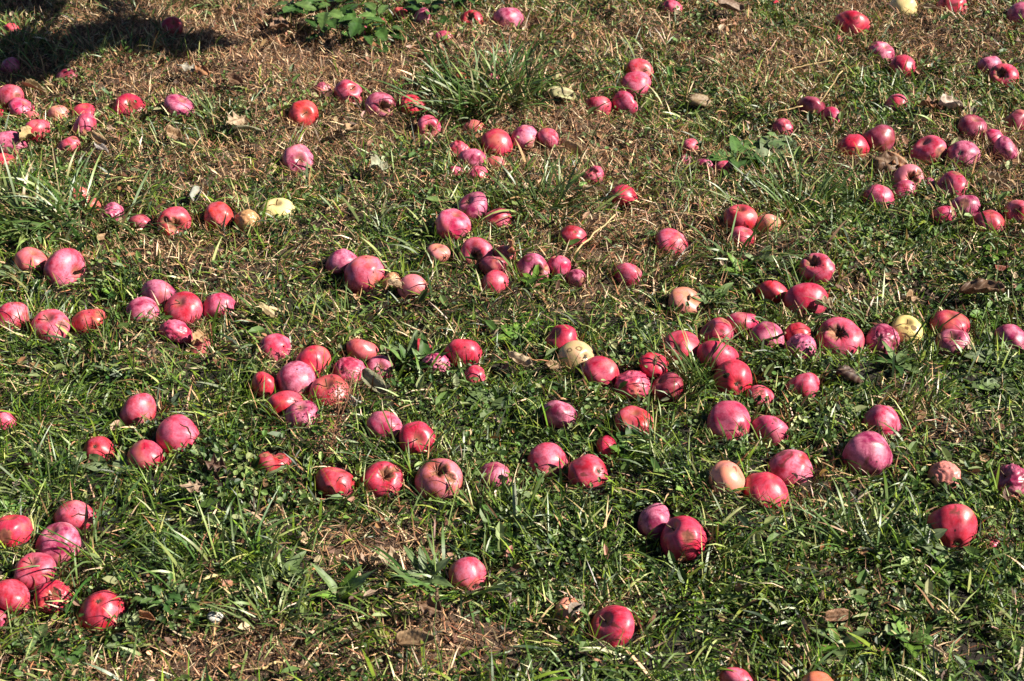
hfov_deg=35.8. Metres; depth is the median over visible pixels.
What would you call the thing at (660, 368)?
apple
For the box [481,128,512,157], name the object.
apple
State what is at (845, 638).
broad leaved weed
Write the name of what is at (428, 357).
apple
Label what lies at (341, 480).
apple
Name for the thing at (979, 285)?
fallen leaf
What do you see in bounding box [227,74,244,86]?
fallen leaf
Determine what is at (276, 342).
apple
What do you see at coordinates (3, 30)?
grass tuft
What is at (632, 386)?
apple
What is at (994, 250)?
broad leaved weed
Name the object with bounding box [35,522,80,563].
apple
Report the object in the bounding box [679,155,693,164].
apple
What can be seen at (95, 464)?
broad leaved weed
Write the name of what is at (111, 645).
broad leaved weed
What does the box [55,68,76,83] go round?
apple
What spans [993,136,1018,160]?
apple
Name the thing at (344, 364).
apple
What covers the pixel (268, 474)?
broad leaved weed
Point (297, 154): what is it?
apple
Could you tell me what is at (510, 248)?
fallen leaf
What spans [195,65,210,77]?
fallen leaf
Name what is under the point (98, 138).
fallen leaf
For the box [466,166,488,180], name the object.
apple
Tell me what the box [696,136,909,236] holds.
grass tuft
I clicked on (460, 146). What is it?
apple
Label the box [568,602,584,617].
fallen leaf
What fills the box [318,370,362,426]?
dock seed head
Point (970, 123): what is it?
apple
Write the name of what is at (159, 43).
straw stalk
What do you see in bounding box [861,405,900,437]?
apple
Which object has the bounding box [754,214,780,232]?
apple
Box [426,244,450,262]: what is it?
apple
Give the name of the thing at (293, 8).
serrated weed
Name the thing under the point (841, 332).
apple
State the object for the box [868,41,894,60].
apple
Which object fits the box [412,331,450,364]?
broad leaved weed
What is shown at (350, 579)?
broad leaved weed
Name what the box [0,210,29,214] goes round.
straw stalk
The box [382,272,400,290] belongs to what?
apple
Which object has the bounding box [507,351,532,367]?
fallen leaf
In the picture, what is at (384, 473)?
apple
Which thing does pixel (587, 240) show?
straw stalk
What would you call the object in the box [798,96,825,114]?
apple
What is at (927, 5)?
fallen leaf
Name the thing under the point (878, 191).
apple
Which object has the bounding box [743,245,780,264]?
broad leaved weed
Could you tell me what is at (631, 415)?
apple
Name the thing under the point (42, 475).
grass tuft
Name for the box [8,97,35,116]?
apple
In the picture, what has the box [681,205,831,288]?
grass tuft
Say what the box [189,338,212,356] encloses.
apple
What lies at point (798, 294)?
apple
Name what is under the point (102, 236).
fallen leaf
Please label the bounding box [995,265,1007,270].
fallen leaf
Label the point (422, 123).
apple
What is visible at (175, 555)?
grass tuft
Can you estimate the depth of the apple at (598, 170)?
3.53 m
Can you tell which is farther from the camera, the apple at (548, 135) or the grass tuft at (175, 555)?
the apple at (548, 135)
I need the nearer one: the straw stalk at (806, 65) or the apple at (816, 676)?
the apple at (816, 676)
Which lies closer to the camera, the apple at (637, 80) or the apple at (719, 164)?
the apple at (719, 164)
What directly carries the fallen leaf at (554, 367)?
on the ground at (962, 592)
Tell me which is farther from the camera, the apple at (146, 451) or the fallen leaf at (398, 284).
the fallen leaf at (398, 284)
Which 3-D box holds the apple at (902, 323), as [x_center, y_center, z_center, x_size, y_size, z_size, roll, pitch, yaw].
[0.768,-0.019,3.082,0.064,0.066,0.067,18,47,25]
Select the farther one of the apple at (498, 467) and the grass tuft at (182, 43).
the grass tuft at (182, 43)
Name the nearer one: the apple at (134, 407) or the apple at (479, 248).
the apple at (134, 407)
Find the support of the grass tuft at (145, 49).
on the ground at (962, 592)
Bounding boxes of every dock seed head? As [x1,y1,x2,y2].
[303,421,354,469]
[311,381,355,436]
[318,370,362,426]
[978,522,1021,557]
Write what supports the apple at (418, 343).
on the ground at (962, 592)
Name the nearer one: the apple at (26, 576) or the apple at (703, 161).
the apple at (26, 576)
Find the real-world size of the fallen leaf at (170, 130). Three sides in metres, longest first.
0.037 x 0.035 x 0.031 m
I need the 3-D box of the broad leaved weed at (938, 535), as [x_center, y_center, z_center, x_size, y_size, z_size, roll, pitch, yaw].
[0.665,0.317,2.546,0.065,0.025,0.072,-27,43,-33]
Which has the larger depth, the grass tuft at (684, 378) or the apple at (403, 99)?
the apple at (403, 99)
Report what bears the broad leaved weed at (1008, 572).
on the ground at (962, 592)
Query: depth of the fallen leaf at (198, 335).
3.04 m
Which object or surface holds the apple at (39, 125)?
on the ground at (962, 592)
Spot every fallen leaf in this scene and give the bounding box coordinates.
[19,125,39,141]
[21,78,46,94]
[91,131,108,145]
[94,142,108,152]
[96,233,105,240]
[138,610,155,620]
[166,125,180,139]
[176,61,194,72]
[179,479,203,492]
[189,186,201,201]
[191,329,208,344]
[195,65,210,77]
[201,453,226,472]
[226,111,247,125]
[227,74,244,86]
[233,124,264,131]
[258,302,277,317]
[269,17,294,28]
[345,121,358,130]
[345,393,360,407]
[360,37,380,48]
[361,368,387,394]
[369,154,390,169]
[370,545,403,565]
[387,278,403,288]
[395,629,438,645]
[414,593,442,617]
[504,593,518,604]
[507,238,522,252]
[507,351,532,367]
[544,359,565,370]
[550,86,575,100]
[564,140,582,157]
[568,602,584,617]
[582,184,595,193]
[687,93,713,106]
[717,0,744,12]
[815,295,835,311]
[824,608,852,621]
[835,364,863,385]
[869,151,898,177]
[887,151,907,166]
[905,289,917,301]
[920,2,943,11]
[920,96,943,109]
[929,644,946,654]
[938,92,966,112]
[958,278,1004,293]
[982,171,1001,184]
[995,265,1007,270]
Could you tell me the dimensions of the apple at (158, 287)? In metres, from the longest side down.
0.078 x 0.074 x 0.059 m
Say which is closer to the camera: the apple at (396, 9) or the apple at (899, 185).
the apple at (899, 185)
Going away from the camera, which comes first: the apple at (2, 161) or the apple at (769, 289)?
the apple at (769, 289)
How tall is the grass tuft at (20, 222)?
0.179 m
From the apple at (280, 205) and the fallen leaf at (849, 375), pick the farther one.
the apple at (280, 205)
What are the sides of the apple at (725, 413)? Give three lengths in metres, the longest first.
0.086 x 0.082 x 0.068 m
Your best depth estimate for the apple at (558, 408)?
2.83 m
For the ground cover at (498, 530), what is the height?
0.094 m
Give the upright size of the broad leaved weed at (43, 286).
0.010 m
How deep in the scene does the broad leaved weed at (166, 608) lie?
2.42 m
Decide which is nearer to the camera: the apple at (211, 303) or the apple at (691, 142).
the apple at (211, 303)
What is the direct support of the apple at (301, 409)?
on the ground at (962, 592)
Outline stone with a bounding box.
[207,611,222,622]
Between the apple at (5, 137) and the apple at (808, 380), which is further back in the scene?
the apple at (5, 137)
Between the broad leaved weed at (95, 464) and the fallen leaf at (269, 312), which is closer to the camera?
the broad leaved weed at (95, 464)
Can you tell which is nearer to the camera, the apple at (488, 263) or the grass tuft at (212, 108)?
the apple at (488, 263)
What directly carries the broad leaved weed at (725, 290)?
on the ground at (962, 592)
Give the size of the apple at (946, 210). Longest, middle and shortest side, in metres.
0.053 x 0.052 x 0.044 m
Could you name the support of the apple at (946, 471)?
on the ground at (962, 592)
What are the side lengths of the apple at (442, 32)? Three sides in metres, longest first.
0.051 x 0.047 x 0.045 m
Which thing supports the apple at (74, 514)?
on the ground at (962, 592)
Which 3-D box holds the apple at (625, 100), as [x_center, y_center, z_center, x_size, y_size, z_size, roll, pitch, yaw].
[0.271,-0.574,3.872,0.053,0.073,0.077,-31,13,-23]
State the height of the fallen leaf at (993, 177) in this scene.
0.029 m
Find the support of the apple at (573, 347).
on the ground at (962, 592)
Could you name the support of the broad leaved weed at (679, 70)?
on the ground at (962, 592)
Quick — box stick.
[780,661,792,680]
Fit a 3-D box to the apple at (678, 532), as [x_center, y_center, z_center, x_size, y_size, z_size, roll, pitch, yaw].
[0.279,0.324,2.571,0.074,0.080,0.078,-22,40,-28]
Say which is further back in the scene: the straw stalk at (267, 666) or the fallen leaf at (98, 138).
the fallen leaf at (98, 138)
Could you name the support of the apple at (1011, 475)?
on the ground at (962, 592)
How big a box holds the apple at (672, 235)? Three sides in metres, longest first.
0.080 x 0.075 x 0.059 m
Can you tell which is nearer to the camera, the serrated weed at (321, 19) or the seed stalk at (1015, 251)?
the seed stalk at (1015, 251)
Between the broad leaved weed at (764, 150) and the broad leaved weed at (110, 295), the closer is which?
the broad leaved weed at (110, 295)
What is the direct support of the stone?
on the ground at (962, 592)
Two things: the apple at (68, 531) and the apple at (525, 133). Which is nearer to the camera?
the apple at (68, 531)
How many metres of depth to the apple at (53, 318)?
3.07 m
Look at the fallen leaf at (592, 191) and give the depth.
3.44 m
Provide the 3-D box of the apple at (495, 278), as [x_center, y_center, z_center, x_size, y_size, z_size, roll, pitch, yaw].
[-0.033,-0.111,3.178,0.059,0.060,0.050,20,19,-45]
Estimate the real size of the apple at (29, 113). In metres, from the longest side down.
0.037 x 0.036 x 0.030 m
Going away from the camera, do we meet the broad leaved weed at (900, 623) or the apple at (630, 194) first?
the broad leaved weed at (900, 623)
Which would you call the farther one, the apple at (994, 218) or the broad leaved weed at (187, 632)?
the apple at (994, 218)
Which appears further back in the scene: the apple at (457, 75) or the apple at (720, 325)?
the apple at (457, 75)
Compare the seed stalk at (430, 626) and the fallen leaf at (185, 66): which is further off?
the fallen leaf at (185, 66)
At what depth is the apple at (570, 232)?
3.31 m
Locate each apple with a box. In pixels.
[0,57,20,73]
[0,84,23,106]
[0,131,26,154]
[0,153,15,169]
[0,302,29,328]
[0,411,16,432]
[0,515,32,546]
[0,579,30,614]
[0,610,6,629]
[1,23,19,34]
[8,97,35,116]
[13,552,55,590]
[14,247,46,272]
[24,111,38,119]
[24,119,51,142]
[31,309,69,342]
[34,580,72,614]
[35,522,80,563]
[43,248,85,285]
[47,105,69,121]
[53,500,95,529]
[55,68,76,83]
[57,136,80,154]
[69,186,88,200]
[71,309,106,333]
[72,103,94,117]
[72,113,96,135]
[78,590,125,632]
[79,196,100,211]
[83,436,114,460]
[99,202,124,222]
[111,93,145,118]
[119,393,155,426]
[126,297,159,321]
[127,440,164,470]
[128,214,152,229]
[140,279,176,307]
[156,414,198,452]
[157,206,191,234]
[158,319,192,344]
[161,16,182,33]
[164,94,194,118]
[164,291,202,323]
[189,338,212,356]
[202,292,236,318]
[204,201,233,228]
[234,209,259,231]
[252,372,277,397]
[257,333,290,360]
[258,452,290,475]
[260,198,294,218]
[264,390,302,418]
[276,361,315,395]
[282,144,314,171]
[285,400,318,430]
[289,100,318,126]
[295,345,330,376]
[308,374,348,407]
[312,82,330,96]
[315,467,354,499]
[325,248,356,273]
[333,357,365,385]
[334,79,361,104]
[344,255,384,294]
[346,338,379,360]
[361,461,402,497]
[364,92,395,116]
[366,355,393,377]
[366,411,401,439]
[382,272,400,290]
[391,7,408,20]
[398,274,426,297]
[399,94,426,116]
[399,421,435,454]
[413,7,429,26]
[415,458,462,500]
[417,115,440,135]
[417,338,432,350]
[421,353,449,372]
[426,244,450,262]
[434,208,470,239]
[435,30,452,42]
[444,339,481,365]
[448,557,485,590]
[449,141,469,157]
[449,166,464,175]
[455,72,469,82]
[456,191,486,219]
[457,148,485,168]
[459,237,492,264]
[460,10,482,28]
[462,120,483,133]
[464,365,485,384]
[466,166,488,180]
[479,256,507,273]
[479,462,511,487]
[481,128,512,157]
[481,270,508,293]
[483,208,511,228]
[486,156,505,170]
[487,73,498,85]
[493,7,523,28]
[493,245,515,261]
[510,125,537,148]
[516,253,549,281]
[527,442,567,476]
[537,128,558,148]
[542,400,577,428]
[545,324,576,349]
[547,255,570,275]
[555,597,582,624]
[557,225,586,247]
[557,340,593,370]
[566,269,585,286]
[568,454,607,488]
[582,356,618,386]
[583,166,603,183]
[584,96,611,116]
[590,605,633,646]
[596,435,616,459]
[609,184,637,206]
[611,91,637,115]
[614,263,641,285]
[614,370,650,400]
[615,406,653,433]
[619,71,650,96]
[625,58,653,79]
[637,503,669,540]
[639,352,668,377]
[650,372,683,402]
[655,228,687,254]
[659,330,699,362]
[660,516,706,561]
[662,0,682,15]
[668,287,704,316]
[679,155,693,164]
[681,138,697,153]
[696,158,713,171]
[696,340,738,371]
[698,317,733,343]
[706,401,750,441]
[708,460,745,494]
[712,359,751,394]
[713,161,731,173]
[717,667,752,680]
[723,204,757,229]
[726,312,758,332]
[729,226,753,246]
[743,472,788,508]
[745,385,774,407]
[747,321,784,352]
[750,415,787,447]
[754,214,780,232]
[755,280,786,303]
[767,449,812,484]
[772,118,792,134]
[783,283,827,315]
[784,322,811,340]
[785,333,816,359]
[785,372,819,399]
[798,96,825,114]
[799,253,834,283]
[802,671,832,680]
[816,317,863,356]
[821,107,839,125]
[834,10,869,34]
[836,134,869,157]
[842,431,892,475]
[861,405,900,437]
[862,184,894,207]
[863,125,894,151]
[864,323,899,353]
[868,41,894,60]
[884,94,907,111]
[887,0,917,14]
[889,54,915,76]
[890,180,916,197]
[891,315,922,343]
[892,164,923,185]
[910,135,946,164]
[923,177,935,191]
[927,461,960,489]
[927,504,977,547]
[929,310,969,335]
[931,206,956,222]
[934,171,967,198]
[934,329,970,355]
[935,0,967,14]
[945,140,980,166]
[950,195,980,217]
[957,114,986,138]
[972,210,1004,233]
[977,56,1001,74]
[982,129,1002,146]
[987,539,1000,547]
[989,63,1018,88]
[992,463,1023,498]
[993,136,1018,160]
[994,324,1023,352]
[1002,109,1023,130]
[1004,200,1023,222]
[1006,2,1023,23]
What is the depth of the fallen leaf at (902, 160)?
3.59 m
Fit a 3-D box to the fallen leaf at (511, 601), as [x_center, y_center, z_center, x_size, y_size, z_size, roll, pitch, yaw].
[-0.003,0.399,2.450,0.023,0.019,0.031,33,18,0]
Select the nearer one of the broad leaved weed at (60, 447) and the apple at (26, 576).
the apple at (26, 576)
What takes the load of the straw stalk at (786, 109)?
on the ground at (962, 592)
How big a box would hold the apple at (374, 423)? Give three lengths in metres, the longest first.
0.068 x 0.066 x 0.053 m
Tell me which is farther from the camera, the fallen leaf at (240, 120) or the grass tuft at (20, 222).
the fallen leaf at (240, 120)
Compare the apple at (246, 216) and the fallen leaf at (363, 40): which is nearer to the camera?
the apple at (246, 216)
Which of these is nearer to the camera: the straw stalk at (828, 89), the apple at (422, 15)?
the straw stalk at (828, 89)
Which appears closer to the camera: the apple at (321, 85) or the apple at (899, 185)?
the apple at (899, 185)
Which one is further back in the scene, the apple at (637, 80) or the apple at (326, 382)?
the apple at (637, 80)
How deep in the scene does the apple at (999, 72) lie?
3.98 m
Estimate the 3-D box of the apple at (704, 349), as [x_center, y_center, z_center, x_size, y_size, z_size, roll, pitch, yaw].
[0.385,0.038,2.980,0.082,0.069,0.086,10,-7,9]
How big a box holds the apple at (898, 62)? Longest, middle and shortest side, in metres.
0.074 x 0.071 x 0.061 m
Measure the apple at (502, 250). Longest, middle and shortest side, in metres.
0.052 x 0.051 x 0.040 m
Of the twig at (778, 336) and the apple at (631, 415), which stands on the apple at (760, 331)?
the twig at (778, 336)
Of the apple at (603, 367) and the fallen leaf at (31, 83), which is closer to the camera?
the apple at (603, 367)
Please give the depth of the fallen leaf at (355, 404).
2.83 m
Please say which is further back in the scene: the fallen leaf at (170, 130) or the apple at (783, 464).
the fallen leaf at (170, 130)
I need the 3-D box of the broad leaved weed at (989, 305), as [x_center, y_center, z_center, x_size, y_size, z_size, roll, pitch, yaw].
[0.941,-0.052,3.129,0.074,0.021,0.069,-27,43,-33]
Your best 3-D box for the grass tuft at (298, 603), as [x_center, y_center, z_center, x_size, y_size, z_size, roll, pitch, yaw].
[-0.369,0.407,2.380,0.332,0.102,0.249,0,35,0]
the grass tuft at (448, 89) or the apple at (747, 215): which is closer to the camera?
the apple at (747, 215)
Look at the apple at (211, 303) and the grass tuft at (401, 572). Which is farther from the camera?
the apple at (211, 303)
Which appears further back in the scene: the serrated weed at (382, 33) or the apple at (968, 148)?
the serrated weed at (382, 33)
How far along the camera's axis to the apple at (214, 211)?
3.39 m
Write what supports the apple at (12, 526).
on the ground at (962, 592)
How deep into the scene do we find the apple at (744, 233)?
3.32 m
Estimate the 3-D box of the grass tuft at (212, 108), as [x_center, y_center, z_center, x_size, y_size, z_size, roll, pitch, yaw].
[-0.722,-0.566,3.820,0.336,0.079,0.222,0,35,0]
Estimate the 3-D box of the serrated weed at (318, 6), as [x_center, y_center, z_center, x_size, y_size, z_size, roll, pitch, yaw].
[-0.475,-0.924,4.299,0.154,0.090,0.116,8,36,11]
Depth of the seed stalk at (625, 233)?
3.29 m
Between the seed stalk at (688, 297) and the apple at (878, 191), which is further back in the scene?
the apple at (878, 191)
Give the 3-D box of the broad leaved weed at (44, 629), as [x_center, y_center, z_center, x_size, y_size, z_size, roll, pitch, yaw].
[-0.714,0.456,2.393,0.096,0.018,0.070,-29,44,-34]
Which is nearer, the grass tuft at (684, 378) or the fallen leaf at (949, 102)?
the grass tuft at (684, 378)
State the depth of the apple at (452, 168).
3.56 m
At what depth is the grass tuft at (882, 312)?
3.09 m
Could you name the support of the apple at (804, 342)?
on the ground at (962, 592)
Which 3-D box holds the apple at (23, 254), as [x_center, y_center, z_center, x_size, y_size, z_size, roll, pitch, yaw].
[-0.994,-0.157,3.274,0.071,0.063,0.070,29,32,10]
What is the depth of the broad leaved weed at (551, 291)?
3.20 m
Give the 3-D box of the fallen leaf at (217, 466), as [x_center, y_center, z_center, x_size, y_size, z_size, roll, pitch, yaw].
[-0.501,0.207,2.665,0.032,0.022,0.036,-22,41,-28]
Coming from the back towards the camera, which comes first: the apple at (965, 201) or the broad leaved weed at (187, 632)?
the apple at (965, 201)
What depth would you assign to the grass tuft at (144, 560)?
2.54 m
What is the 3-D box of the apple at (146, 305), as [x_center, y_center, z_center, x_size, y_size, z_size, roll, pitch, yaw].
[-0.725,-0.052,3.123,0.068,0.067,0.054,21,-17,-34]
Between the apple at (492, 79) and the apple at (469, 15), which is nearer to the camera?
the apple at (492, 79)
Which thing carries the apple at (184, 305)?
on the ground at (962, 592)
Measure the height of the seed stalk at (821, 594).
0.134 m
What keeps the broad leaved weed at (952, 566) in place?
on the ground at (962, 592)
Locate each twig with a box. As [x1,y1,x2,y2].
[231,637,256,651]
[764,332,785,341]
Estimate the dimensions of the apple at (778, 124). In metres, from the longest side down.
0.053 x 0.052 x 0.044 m
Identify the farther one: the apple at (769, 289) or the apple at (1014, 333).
the apple at (769, 289)
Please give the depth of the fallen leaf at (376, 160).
3.57 m
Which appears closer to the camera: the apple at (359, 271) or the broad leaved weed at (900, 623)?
the broad leaved weed at (900, 623)
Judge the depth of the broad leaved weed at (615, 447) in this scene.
2.76 m
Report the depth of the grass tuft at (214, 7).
4.39 m
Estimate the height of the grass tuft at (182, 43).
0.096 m
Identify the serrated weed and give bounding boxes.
[270,0,324,18]
[295,0,363,44]
[314,0,353,9]
[337,9,390,52]
[357,2,408,40]
[401,0,450,24]
[453,0,481,3]
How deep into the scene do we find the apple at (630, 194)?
3.47 m
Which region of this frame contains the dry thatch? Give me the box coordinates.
[0,0,1023,680]
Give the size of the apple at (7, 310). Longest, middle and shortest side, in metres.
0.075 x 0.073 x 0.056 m
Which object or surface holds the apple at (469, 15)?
on the ground at (962, 592)
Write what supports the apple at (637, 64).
on the ground at (962, 592)
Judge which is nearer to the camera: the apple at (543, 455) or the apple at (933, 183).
the apple at (543, 455)
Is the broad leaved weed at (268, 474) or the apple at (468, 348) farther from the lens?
the apple at (468, 348)
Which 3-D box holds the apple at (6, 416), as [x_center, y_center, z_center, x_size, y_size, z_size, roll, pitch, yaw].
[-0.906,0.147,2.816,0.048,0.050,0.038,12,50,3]
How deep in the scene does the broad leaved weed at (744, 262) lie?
3.24 m
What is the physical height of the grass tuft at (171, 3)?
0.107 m
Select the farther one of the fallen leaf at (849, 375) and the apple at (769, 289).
the apple at (769, 289)
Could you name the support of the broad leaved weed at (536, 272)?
on the ground at (962, 592)
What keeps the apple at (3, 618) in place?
on the ground at (962, 592)
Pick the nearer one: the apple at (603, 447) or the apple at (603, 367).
the apple at (603, 447)
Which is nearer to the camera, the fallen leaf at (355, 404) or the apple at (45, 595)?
the apple at (45, 595)
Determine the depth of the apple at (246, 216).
3.38 m
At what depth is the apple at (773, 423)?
2.77 m
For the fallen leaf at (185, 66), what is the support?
on the ground at (962, 592)
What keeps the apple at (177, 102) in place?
on the ground at (962, 592)
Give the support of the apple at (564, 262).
on the ground at (962, 592)
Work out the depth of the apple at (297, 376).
2.90 m
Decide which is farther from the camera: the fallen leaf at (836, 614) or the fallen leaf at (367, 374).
the fallen leaf at (367, 374)
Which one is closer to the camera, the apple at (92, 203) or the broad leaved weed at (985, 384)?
the broad leaved weed at (985, 384)
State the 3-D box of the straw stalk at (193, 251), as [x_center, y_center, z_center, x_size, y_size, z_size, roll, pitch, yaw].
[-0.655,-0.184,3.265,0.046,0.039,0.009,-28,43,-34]
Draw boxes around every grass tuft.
[0,11,62,55]
[0,31,97,99]
[0,135,197,261]
[0,165,118,247]
[0,422,142,513]
[11,475,208,621]
[12,19,144,68]
[59,19,184,69]
[92,0,201,28]
[119,488,334,624]
[127,15,226,64]
[140,86,278,133]
[168,563,370,680]
[178,0,251,19]
[324,398,504,516]
[351,29,632,133]
[365,520,560,646]
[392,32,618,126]
[478,140,635,256]
[642,321,744,409]
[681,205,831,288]
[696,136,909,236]
[780,476,937,581]
[803,271,976,348]
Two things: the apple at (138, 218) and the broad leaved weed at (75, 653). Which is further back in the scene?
the apple at (138, 218)
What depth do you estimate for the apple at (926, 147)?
3.63 m
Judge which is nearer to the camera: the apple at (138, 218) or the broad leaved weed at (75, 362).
the broad leaved weed at (75, 362)
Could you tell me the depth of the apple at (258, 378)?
2.90 m
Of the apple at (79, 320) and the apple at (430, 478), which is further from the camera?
the apple at (79, 320)
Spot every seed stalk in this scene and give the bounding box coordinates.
[423,621,433,680]
[433,589,442,677]
[625,219,630,251]
[647,356,657,462]
[685,294,690,322]
[816,590,824,665]
[1011,250,1017,324]
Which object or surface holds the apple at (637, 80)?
on the ground at (962, 592)
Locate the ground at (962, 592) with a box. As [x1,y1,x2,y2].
[0,0,1023,680]
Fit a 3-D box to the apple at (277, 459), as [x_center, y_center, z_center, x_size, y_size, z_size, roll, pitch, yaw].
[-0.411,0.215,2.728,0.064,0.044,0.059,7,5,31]
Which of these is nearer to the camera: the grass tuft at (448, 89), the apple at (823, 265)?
the apple at (823, 265)
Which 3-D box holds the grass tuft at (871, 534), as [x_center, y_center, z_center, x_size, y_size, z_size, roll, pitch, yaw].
[0.556,0.293,2.539,0.267,0.103,0.248,0,35,0]
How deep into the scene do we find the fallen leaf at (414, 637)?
2.35 m
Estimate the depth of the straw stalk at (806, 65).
4.02 m
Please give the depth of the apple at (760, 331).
3.04 m
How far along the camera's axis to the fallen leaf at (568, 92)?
3.84 m
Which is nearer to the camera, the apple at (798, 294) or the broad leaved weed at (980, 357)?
the broad leaved weed at (980, 357)
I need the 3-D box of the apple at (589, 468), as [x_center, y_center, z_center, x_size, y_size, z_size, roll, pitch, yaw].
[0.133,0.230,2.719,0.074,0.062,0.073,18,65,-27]
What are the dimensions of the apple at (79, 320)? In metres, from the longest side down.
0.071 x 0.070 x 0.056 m
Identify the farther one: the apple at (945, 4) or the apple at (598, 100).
the apple at (945, 4)
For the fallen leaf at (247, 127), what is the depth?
3.71 m
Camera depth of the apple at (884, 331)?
3.03 m
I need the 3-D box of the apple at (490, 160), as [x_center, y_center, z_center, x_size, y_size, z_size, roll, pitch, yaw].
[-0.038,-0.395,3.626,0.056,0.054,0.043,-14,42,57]
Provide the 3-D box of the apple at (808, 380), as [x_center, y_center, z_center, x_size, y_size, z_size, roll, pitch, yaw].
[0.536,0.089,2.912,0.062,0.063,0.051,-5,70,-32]
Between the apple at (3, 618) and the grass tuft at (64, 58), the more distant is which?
the grass tuft at (64, 58)
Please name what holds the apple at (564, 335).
on the ground at (962, 592)
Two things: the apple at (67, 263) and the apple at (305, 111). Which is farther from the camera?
the apple at (305, 111)
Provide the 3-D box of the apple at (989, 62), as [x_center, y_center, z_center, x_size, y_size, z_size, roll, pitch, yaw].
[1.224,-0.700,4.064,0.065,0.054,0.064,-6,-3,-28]
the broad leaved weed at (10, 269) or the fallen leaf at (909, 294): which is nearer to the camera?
the fallen leaf at (909, 294)
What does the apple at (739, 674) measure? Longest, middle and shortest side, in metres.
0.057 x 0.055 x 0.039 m
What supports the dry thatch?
on the ground at (962, 592)
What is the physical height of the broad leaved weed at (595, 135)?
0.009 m
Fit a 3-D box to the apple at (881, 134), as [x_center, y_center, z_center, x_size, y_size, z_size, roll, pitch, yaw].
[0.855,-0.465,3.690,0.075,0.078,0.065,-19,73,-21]
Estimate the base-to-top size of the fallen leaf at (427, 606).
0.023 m
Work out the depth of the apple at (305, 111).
3.81 m
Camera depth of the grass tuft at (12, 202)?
3.40 m
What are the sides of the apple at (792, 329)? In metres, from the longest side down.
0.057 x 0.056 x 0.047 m
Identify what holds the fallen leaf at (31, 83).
on the ground at (962, 592)
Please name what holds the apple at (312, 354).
on the ground at (962, 592)
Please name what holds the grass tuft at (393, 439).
on the ground at (962, 592)
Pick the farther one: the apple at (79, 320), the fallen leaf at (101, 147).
the fallen leaf at (101, 147)
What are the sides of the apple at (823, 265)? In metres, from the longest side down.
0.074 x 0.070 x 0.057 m
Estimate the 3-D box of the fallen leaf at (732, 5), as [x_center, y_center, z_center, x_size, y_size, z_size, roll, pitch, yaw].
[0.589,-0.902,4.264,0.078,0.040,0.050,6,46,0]
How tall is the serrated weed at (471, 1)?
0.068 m
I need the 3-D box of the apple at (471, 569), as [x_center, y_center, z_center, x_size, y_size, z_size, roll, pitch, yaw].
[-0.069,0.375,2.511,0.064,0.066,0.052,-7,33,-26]
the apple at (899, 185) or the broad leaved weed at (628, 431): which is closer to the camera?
the broad leaved weed at (628, 431)
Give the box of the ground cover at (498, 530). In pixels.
[0,0,1023,680]
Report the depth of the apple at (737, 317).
3.08 m
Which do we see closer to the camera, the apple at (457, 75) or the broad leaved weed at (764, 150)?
the broad leaved weed at (764, 150)
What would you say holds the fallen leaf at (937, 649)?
on the dry thatch
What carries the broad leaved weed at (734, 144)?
on the ground at (962, 592)
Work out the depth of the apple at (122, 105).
3.85 m
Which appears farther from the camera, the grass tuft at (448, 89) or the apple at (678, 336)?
the grass tuft at (448, 89)
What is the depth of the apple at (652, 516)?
2.60 m
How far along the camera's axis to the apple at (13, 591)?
2.44 m
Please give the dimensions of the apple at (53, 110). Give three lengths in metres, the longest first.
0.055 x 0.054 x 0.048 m
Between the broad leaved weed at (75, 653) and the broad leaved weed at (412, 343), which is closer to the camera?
the broad leaved weed at (75, 653)
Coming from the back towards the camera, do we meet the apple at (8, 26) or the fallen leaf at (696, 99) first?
the apple at (8, 26)
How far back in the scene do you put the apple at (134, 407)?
2.83 m
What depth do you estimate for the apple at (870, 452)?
2.70 m
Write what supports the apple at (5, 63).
on the ground at (962, 592)
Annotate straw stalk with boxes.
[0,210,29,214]
[144,27,174,58]
[186,239,202,262]
[255,660,284,670]
[573,214,615,254]
[770,106,802,114]
[780,60,832,71]
[812,70,842,113]
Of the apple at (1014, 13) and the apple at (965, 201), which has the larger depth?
the apple at (1014, 13)
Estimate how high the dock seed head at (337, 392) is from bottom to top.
0.118 m
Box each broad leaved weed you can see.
[0,265,35,281]
[0,621,71,662]
[30,274,52,290]
[40,646,87,680]
[53,445,85,469]
[63,358,94,378]
[79,454,137,480]
[102,279,130,301]
[103,628,148,657]
[134,572,196,630]
[148,582,219,639]
[231,463,290,492]
[251,550,311,597]
[310,562,376,599]
[382,329,433,367]
[393,545,454,587]
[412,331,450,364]
[461,530,523,564]
[466,386,513,420]
[491,321,540,350]
[520,265,550,286]
[539,274,562,296]
[579,130,606,143]
[609,441,649,462]
[616,426,654,452]
[658,67,688,80]
[691,282,735,304]
[707,135,769,170]
[719,251,759,277]
[730,136,791,165]
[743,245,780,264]
[750,135,805,168]
[809,620,868,659]
[871,341,921,377]
[887,614,933,657]
[901,523,947,551]
[930,549,965,584]
[964,347,1019,374]
[970,301,1006,327]
[970,374,1023,402]
[983,243,1006,261]
[991,546,1023,583]
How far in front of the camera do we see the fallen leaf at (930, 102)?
3.76 m

